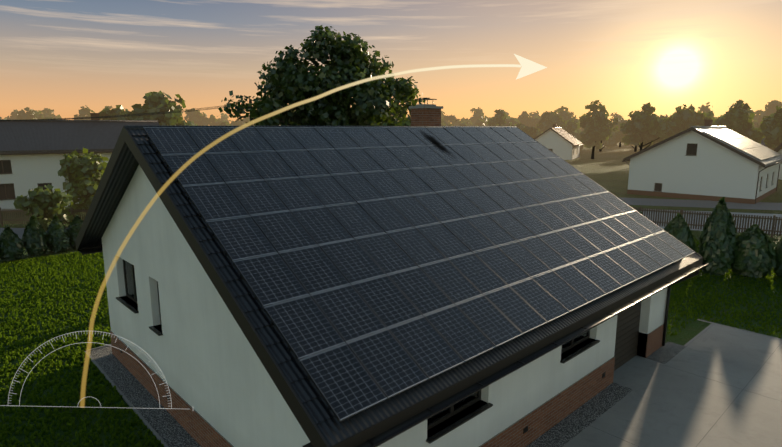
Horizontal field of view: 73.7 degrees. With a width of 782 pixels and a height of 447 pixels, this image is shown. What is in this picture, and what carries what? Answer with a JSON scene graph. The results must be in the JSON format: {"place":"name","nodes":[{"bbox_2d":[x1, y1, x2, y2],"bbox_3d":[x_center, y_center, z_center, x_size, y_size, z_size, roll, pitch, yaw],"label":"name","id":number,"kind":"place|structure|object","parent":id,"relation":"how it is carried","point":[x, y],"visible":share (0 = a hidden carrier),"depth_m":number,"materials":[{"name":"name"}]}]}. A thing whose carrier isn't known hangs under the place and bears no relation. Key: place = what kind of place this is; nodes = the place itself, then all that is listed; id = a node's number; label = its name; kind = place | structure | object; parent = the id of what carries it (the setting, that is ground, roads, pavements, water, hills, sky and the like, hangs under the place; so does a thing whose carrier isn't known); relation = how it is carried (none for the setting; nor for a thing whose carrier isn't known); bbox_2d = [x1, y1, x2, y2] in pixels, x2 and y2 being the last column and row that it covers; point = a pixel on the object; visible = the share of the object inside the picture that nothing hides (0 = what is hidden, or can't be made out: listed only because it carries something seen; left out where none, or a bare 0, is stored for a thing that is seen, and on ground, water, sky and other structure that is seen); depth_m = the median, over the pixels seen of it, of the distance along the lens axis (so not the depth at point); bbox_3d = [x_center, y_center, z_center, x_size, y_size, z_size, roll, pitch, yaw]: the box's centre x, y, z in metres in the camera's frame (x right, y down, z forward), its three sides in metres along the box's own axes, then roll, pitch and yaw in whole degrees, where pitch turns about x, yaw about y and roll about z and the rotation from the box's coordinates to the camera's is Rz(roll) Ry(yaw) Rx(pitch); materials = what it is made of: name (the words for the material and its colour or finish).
{"place":"outdoors","nodes":[
{"label":"outdoors","id":0,"kind":"place"},
{"bbox_2d":[0,228,66,238],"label":"street","id":1,"kind":"structure","parent":0,"point":[19,231],"depth_m":34.04,"materials":[{"name":"grey asphalt"}]},
{"bbox_2d":[0,153,111,209],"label":"neighbour house walls","id":2,"kind":"structure","parent":0,"point":[30,171],"depth_m":43.07,"materials":[{"name":"white paint"}]},
{"bbox_2d":[0,160,52,199],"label":"windows","id":3,"kind":"structure","parent":2,"relation":"in","point":[7,191],"depth_m":42.47,"materials":[{"name":"black glass"}]},
{"bbox_2d":[0,120,158,152],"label":"neighbour roof","id":4,"kind":"structure","parent":2,"relation":"on","point":[52,136],"depth_m":45.29,"materials":[{"name":"grey tile"}]},
{"bbox_2d":[0,122,159,154],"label":"gutter","id":5,"kind":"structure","parent":4,"relation":"attached to","point":[54,152],"depth_m":42.90,"materials":[{"name":"black metal"}]},
{"bbox_2d":[90,113,99,119],"bbox_3d":[-27.925,-9.431,49.343,0.800,2.000,0.700,-6,12,-29],"label":"neighbour chimney","id":6,"kind":"object","parent":4,"relation":"on","point":[94,114],"visible":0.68,"depth_m":48.96,"materials":[{"name":"brown brick"}]},
{"bbox_2d":[9,54,546,408],"bbox_3d":[-1.181,0.097,4.979,5.280,3.418,0.084,0,-1,2],"label":"curved arrow","id":7,"kind":"object","parent":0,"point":[528,67],"visible":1,"depth_m":4.98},
{"bbox_2d":[0,142,781,446],"bbox_3d":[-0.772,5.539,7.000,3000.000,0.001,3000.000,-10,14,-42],"label":"lawn","id":8,"kind":"structure","parent":0,"point":[606,168],"depth_m":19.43,"materials":[{"name":"green plant"}]},
{"bbox_2d":[4,109,18,119],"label":"tree","id":9,"kind":"object","parent":8,"relation":"on","point":[13,114],"visible":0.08,"depth_m":202.11,"materials":[{"name":"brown plant"}]},
{"bbox_2d":[0,225,24,260],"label":"thuja","id":10,"kind":"object","parent":8,"relation":"on","point":[11,245],"visible":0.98,"depth_m":26.43,"materials":[{"name":"green plant"}]},
{"bbox_2d":[16,107,43,119],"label":"tree","id":11,"kind":"object","parent":8,"relation":"on","point":[30,114],"visible":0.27,"depth_m":162.13,"materials":[{"name":"green plant"}]},
{"bbox_2d":[21,215,49,256],"bbox_3d":[-18.868,0.679,27.605,1.196,2.259,1.119,0,10,-2],"label":"thuja","id":12,"kind":"object","parent":8,"relation":"on","point":[34,239],"visible":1,"depth_m":27.33,"materials":[{"name":"green plant"}]},
{"bbox_2d":[13,184,73,230],"bbox_3d":[-22.461,-0.893,33.708,3.287,3.338,2.989,7,13,34],"label":"garden bush","id":13,"kind":"object","parent":8,"relation":"on","point":[43,206],"visible":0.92,"depth_m":33.09,"materials":[{"name":"green plant"}]},
{"bbox_2d":[0,207,87,225],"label":"street fence","id":14,"kind":"object","parent":8,"relation":"on","point":[72,211],"depth_m":35.88,"materials":[{"name":"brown wood"}]},
{"bbox_2d":[38,108,60,119],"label":"tree","id":15,"kind":"object","parent":8,"relation":"on","point":[46,112],"visible":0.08,"depth_m":199.94,"materials":[{"name":"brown plant"}]},
{"bbox_2d":[46,215,70,252],"bbox_3d":[-18.221,0.567,28.464,1.293,2.166,1.315,-1,11,-4],"label":"thuja","id":16,"kind":"object","parent":8,"relation":"on","point":[58,236],"visible":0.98,"depth_m":28.15,"materials":[{"name":"green plant"}]},
{"bbox_2d":[67,215,82,248],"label":"thuja","id":17,"kind":"object","parent":8,"relation":"on","point":[74,226],"visible":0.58,"depth_m":28.91,"materials":[{"name":"green plant"}]},
{"bbox_2d":[58,148,108,212],"bbox_3d":[-22.492,-2.944,39.056,4.265,5.429,5.223,1,11,5],"label":"garden tree","id":18,"kind":"object","parent":8,"relation":"on","point":[83,174],"visible":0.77,"depth_m":37.84,"materials":[{"name":"green plant"}]},
{"bbox_2d":[74,105,102,119],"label":"tree","id":19,"kind":"object","parent":8,"relation":"on","point":[84,112],"visible":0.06,"depth_m":160.60,"materials":[{"name":"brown plant"}]},
{"bbox_2d":[99,105,127,119],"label":"tree","id":20,"kind":"object","parent":8,"relation":"on","point":[117,110],"visible":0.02,"depth_m":64.70,"materials":[{"name":"green plant"}]},
{"bbox_2d":[0,99,253,124],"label":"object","id":21,"kind":"object","parent":8,"relation":"on","point":[199,109],"visible":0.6,"depth_m":28.41,"materials":[{"name":"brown wood"}]},
{"bbox_2d":[113,90,195,125],"bbox_3d":[-24.859,-8.759,55.824,9.302,10.761,7.597,-7,12,-32],"label":"tree","id":22,"kind":"object","parent":8,"relation":"on","point":[157,102],"visible":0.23,"depth_m":54.62,"materials":[{"name":"green plant"}]},
{"bbox_2d":[184,108,211,125],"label":"tree","id":23,"kind":"object","parent":8,"relation":"on","point":[198,118],"visible":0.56,"depth_m":186.56,"materials":[{"name":"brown plant"}]},
{"bbox_2d":[209,114,222,125],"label":"tree","id":24,"kind":"object","parent":8,"relation":"on","point":[214,121],"visible":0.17,"depth_m":193.06,"materials":[{"name":"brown plant"}]},
{"bbox_2d":[217,113,229,123],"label":"tree","id":25,"kind":"object","parent":8,"relation":"on","point":[224,117],"visible":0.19,"depth_m":254.32,"materials":[{"name":"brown plant"}]},
{"bbox_2d":[219,121,230,125],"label":"tree","id":26,"kind":"object","parent":8,"relation":"on","point":[224,123],"visible":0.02,"depth_m":149.80,"materials":[{"name":"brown plant"}]},
{"bbox_2d":[229,119,249,125],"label":"tree","id":27,"kind":"object","parent":8,"relation":"on","point":[238,123],"visible":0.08,"depth_m":174.04,"materials":[{"name":"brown plant"}]},
{"bbox_2d":[218,25,425,125],"bbox_3d":[-3.238,-4.048,27.389,10.769,11.841,9.097,-1,11,-4],"label":"tree","id":28,"kind":"object","parent":8,"relation":"on","point":[288,81],"visible":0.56,"depth_m":24.65,"materials":[{"name":"green plant"}]},
{"bbox_2d":[101,165,667,446],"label":"house walls","id":29,"kind":"structure","parent":8,"relation":"on","point":[201,356],"depth_m":10.94,"materials":[{"name":"white paint"}]},
{"bbox_2d":[78,247,312,446],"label":"soffit","id":30,"kind":"structure","parent":29,"relation":"attached to","point":[92,250],"depth_m":15.08,"materials":[{"name":"brown wood"}]},
{"bbox_2d":[116,259,599,443],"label":"house windows","id":31,"kind":"structure","parent":29,"relation":"in","point":[436,420],"depth_m":9.99,"materials":[{"name":"black glass"}]},
{"bbox_2d":[79,130,701,445],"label":"roof tiles","id":32,"kind":"object","parent":29,"relation":"attached to","point":[332,429],"visible":0.06,"depth_m":8.63,"materials":[{"name":"black tile"}]},
{"bbox_2d":[125,125,515,129],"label":"ridge caps","id":33,"kind":"object","parent":32,"relation":"attached to","point":[134,127],"visible":0.29,"depth_m":13.21,"materials":[{"name":"tile"}]},
{"bbox_2d":[75,126,702,446],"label":"barge boards","id":34,"kind":"object","parent":32,"relation":"attached to","point":[313,433],"visible":0.5,"depth_m":8.47,"materials":[{"name":"grey wood"}]},
{"bbox_2d":[143,127,694,421],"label":"solar panel frames","id":35,"kind":"structure","parent":32,"relation":"on","point":[348,342],"depth_m":10.79,"materials":[{"name":"grey metal"}]},
{"bbox_2d":[145,127,693,418],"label":"solar panels","id":36,"kind":"object","parent":35,"relation":"in","point":[345,383],"visible":0.94,"depth_m":10.79,"materials":[{"name":"black glass"}]},
{"bbox_2d":[424,134,447,151],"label":"shadow","id":37,"kind":"object","parent":35,"relation":"on","point":[436,143],"visible":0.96,"depth_m":15.59},
{"bbox_2d":[409,98,442,125],"bbox_3d":[1.174,-3.183,17.640,0.900,2.080,0.750,-10,14,-42],"label":"chimney","id":38,"kind":"object","parent":32,"relation":"on","point":[424,114],"visible":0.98,"depth_m":17.31,"materials":[{"name":"brick"}]},
{"bbox_2d":[356,263,707,446],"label":"gutter","id":39,"kind":"object","parent":32,"relation":"attached to","point":[397,430],"visible":1,"depth_m":9.17,"materials":[{"name":"grey metal"}]},
{"bbox_2d":[614,302,640,370],"bbox_3d":[6.524,2.979,14.672,2.200,2.245,0.040,-10,14,-42],"label":"garage door","id":40,"kind":"structure","parent":29,"relation":"attached to","point":[627,333],"depth_m":14.89,"materials":[{"name":"brown"}]},
{"bbox_2d":[110,324,663,446],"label":"brick plinth","id":41,"kind":"structure","parent":8,"relation":"on","point":[540,420],"depth_m":12.12,"materials":[{"name":"brown brick"}]},
{"bbox_2d":[120,348,605,433],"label":"vents","id":42,"kind":"object","parent":41,"relation":"on","point":[525,429],"visible":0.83,"depth_m":12.28,"materials":[{"name":"grey metal"}]},
{"bbox_2d":[89,341,685,446],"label":"gravel strip","id":43,"kind":"object","parent":8,"relation":"on","point":[168,428],"visible":0.45,"depth_m":12.67,"materials":[{"name":"grey gravel"}]},
{"bbox_2d":[84,344,167,446],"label":"gravel edging","id":44,"kind":"object","parent":43,"relation":"on","point":[130,404],"visible":0.17,"depth_m":12.99,"materials":[{"name":"grey"}]},
{"bbox_2d":[441,120,453,125],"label":"tree","id":45,"kind":"object","parent":8,"relation":"on","point":[443,123],"depth_m":159.26,"materials":[{"name":"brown plant"}]},
{"bbox_2d":[443,114,473,125],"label":"tree","id":46,"kind":"object","parent":8,"relation":"on","point":[453,120],"visible":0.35,"depth_m":200.24,"materials":[{"name":"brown plant"}]},
{"bbox_2d":[464,108,486,125],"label":"tree","id":47,"kind":"object","parent":8,"relation":"on","point":[477,115],"visible":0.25,"depth_m":218.56,"materials":[{"name":"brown plant"}]},
{"bbox_2d":[470,119,484,125],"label":"tree","id":48,"kind":"object","parent":8,"relation":"on","point":[479,122],"visible":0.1,"depth_m":186.43,"materials":[{"name":"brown plant"}]},
{"bbox_2d":[486,109,515,125],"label":"tree","id":49,"kind":"object","parent":8,"relation":"on","point":[500,117],"visible":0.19,"depth_m":135.94,"materials":[{"name":"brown plant"}]},
{"bbox_2d":[487,114,519,125],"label":"tree","id":50,"kind":"object","parent":8,"relation":"on","point":[509,119],"visible":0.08,"depth_m":179.99,"materials":[{"name":"green plant"}]},
{"bbox_2d":[516,122,539,138],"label":"tree","id":51,"kind":"object","parent":8,"relation":"on","point":[533,132],"visible":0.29,"depth_m":127.82,"materials":[{"name":"green plant"}]},
{"bbox_2d":[517,111,540,127],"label":"tree","id":52,"kind":"object","parent":8,"relation":"on","point":[525,119],"visible":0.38,"depth_m":195.97,"materials":[{"name":"green plant"}]},
{"bbox_2d":[529,111,540,118],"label":"tree","id":53,"kind":"object","parent":8,"relation":"on","point":[534,114],"visible":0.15,"depth_m":241.47,"materials":[{"name":"green plant"}]},
{"bbox_2d":[536,111,566,133],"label":"tree","id":54,"kind":"object","parent":8,"relation":"on","point":[548,120],"visible":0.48,"depth_m":144.62,"materials":[{"name":"green plant"}]},
{"bbox_2d":[534,124,582,159],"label":"house walls","id":55,"kind":"structure","parent":8,"relation":"on","point":[560,142],"depth_m":109.11,"materials":[{"name":"white paint"}]},
{"bbox_2d":[556,106,579,122],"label":"tree","id":56,"kind":"object","parent":8,"relation":"on","point":[565,115],"visible":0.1,"depth_m":178.44,"materials":[{"name":"green plant"}]},
{"bbox_2d":[554,109,581,129],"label":"tree","id":57,"kind":"object","parent":8,"relation":"on","point":[572,114],"visible":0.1,"depth_m":227.35,"materials":[{"name":"green plant"}]},
{"bbox_2d":[559,119,584,150],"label":"tree","id":58,"kind":"object","parent":8,"relation":"on","point":[571,127],"visible":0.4,"depth_m":141.18,"materials":[{"name":"green plant"}]},
{"bbox_2d":[579,100,619,158],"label":"tree","id":59,"kind":"object","parent":8,"relation":"on","point":[597,129],"visible":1,"depth_m":108.05,"materials":[{"name":"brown plant"}]},
{"bbox_2d":[599,128,617,151],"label":"tree","id":60,"kind":"object","parent":8,"relation":"on","point":[610,142],"visible":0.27,"depth_m":141.71,"materials":[{"name":"green plant"}]},
{"bbox_2d":[610,112,621,121],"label":"tree","id":61,"kind":"object","parent":8,"relation":"on","point":[615,115],"visible":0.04,"depth_m":240.61,"materials":[{"name":"green plant"}]},
{"bbox_2d":[608,117,627,146],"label":"tree","id":62,"kind":"object","parent":8,"relation":"on","point":[621,121],"visible":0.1,"depth_m":173.76,"materials":[{"name":"green plant"}]},
{"bbox_2d":[616,120,636,151],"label":"tree","id":63,"kind":"object","parent":8,"relation":"on","point":[620,136],"visible":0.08,"depth_m":143.62,"materials":[{"name":"green plant"}]},
{"bbox_2d":[619,102,675,150],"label":"tree","id":64,"kind":"object","parent":8,"relation":"on","point":[643,128],"visible":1,"depth_m":91.35,"materials":[{"name":"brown plant"}]},
{"bbox_2d":[644,114,667,147],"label":"tree","id":65,"kind":"object","parent":8,"relation":"on","point":[662,116],"visible":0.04,"depth_m":136.91,"materials":[{"name":"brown plant"}]},
{"bbox_2d":[563,324,781,446],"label":"concrete driveway","id":66,"kind":"structure","parent":8,"relation":"on","point":[660,405],"depth_m":13.06,"materials":[{"name":"grey concrete"}]},
{"bbox_2d":[663,213,697,252],"bbox_3d":[13.376,0.934,24.440,1.916,2.909,1.890,2,11,9],"label":"thuja","id":67,"kind":"object","parent":8,"relation":"on","point":[677,227],"visible":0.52,"depth_m":23.99,"materials":[{"name":"green plant"}]},
{"bbox_2d":[656,104,713,141],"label":"tree","id":68,"kind":"object","parent":8,"relation":"on","point":[684,118],"visible":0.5,"depth_m":92.53,"materials":[{"name":"green plant"}]},
{"bbox_2d":[627,188,775,203],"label":"house plinth","id":69,"kind":"structure","parent":8,"relation":"on","point":[702,197],"depth_m":49.52,"materials":[{"name":"brown brick"}]},
{"bbox_2d":[622,127,781,203],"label":"roof fascia","id":70,"kind":"structure","parent":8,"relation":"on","point":[708,137],"depth_m":47.69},
{"bbox_2d":[702,129,778,159],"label":"photovoltaic frames","id":71,"kind":"object","parent":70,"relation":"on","point":[737,143],"visible":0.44,"depth_m":47.97,"materials":[{"name":"silver metal"}]},
{"bbox_2d":[703,129,780,159],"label":"neighbour glass","id":72,"kind":"object","parent":71,"relation":"in","point":[744,143],"visible":1,"depth_m":50.85,"materials":[{"name":"glass"}]},
{"bbox_2d":[633,206,781,237],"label":"neighbour fence","id":73,"kind":"object","parent":8,"relation":"on","point":[774,222],"visible":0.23,"depth_m":33.94,"materials":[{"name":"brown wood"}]},
{"bbox_2d":[697,102,717,118],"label":"tree","id":74,"kind":"object","parent":8,"relation":"on","point":[703,108],"visible":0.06,"depth_m":192.62,"materials":[{"name":"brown plant"}]},
{"bbox_2d":[698,197,737,275],"bbox_3d":[15.033,0.602,23.992,1.649,3.725,1.767,2,11,11],"label":"thuja","id":75,"kind":"object","parent":8,"relation":"on","point":[717,242],"visible":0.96,"depth_m":23.57,"materials":[{"name":"green plant"}]},
{"bbox_2d":[684,319,781,346],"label":"driveway kerb","id":76,"kind":"structure","parent":8,"relation":"on","point":[698,335],"depth_m":17.38,"materials":[{"name":"grey concrete"}]},
{"bbox_2d":[703,99,764,143],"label":"tree","id":77,"kind":"object","parent":8,"relation":"on","point":[737,115],"visible":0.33,"depth_m":80.05,"materials":[{"name":"green plant"}]},
{"bbox_2d":[733,109,760,127],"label":"tree","id":78,"kind":"object","parent":8,"relation":"on","point":[755,122],"visible":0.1,"depth_m":165.41,"materials":[{"name":"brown plant"}]},
{"bbox_2d":[730,224,777,277],"bbox_3d":[16.504,1.262,23.840,2.034,2.483,2.105,-10,14,-43],"label":"thuja","id":79,"kind":"object","parent":8,"relation":"on","point":[755,254],"visible":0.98,"depth_m":23.32,"materials":[{"name":"green plant"}]},
{"bbox_2d":[752,100,781,122],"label":"tree","id":80,"kind":"object","parent":8,"relation":"on","point":[770,108],"visible":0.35,"depth_m":187.52,"materials":[{"name":"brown plant"}]},
{"bbox_2d":[756,105,781,148],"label":"tree","id":81,"kind":"object","parent":8,"relation":"on","point":[770,128],"visible":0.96,"depth_m":74.35,"materials":[{"name":"green plant"}]},
{"bbox_2d":[771,239,781,276],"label":"thuja","id":82,"kind":"object","parent":8,"relation":"on","point":[778,269],"visible":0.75,"depth_m":23.43,"materials":[{"name":"green plant"}]},
{"bbox_2d":[774,143,781,179],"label":"house walls","id":83,"kind":"structure","parent":8,"relation":"on","point":[778,149],"depth_m":67.91,"materials":[{"name":"white paint"}]},
{"bbox_2d":[0,0,781,125],"label":"sky","id":84,"kind":"structure","parent":0,"point":[63,56],"materials":[{"name":"orange"}]},
{"bbox_2d":[618,197,781,209],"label":"street","id":85,"kind":"structure","parent":0,"point":[698,203],"depth_m":46.47,"materials":[{"name":"grey asphalt"}]},
{"bbox_2d":[628,130,779,198],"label":"neighbour walls","id":86,"kind":"structure","parent":0,"point":[711,168],"depth_m":48.89,"materials":[{"name":"white paint"}]},
{"bbox_2d":[625,126,781,166],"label":"neighbour roof","id":87,"kind":"structure","parent":86,"relation":"on","point":[771,161],"depth_m":48.70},
{"bbox_2d":[704,120,713,125],"bbox_3d":[33.391,-9.923,54.987,0.700,2.000,0.800,10,14,42],"label":"neighbour chimney","id":88,"kind":"object","parent":87,"relation":"on","point":[708,123],"visible":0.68,"depth_m":54.62,"materials":[{"name":"brown brick"}]},
{"bbox_2d":[654,143,773,191],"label":"windows","id":89,"kind":"structure","parent":86,"relation":"in","point":[691,150],"depth_m":49.09,"materials":[{"name":"black glass"}]},
{"bbox_2d":[637,209,781,233],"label":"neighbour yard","id":90,"kind":"structure","parent":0,"point":[756,214],"depth_m":38.88,"materials":[{"name":"grey"}]}
]}

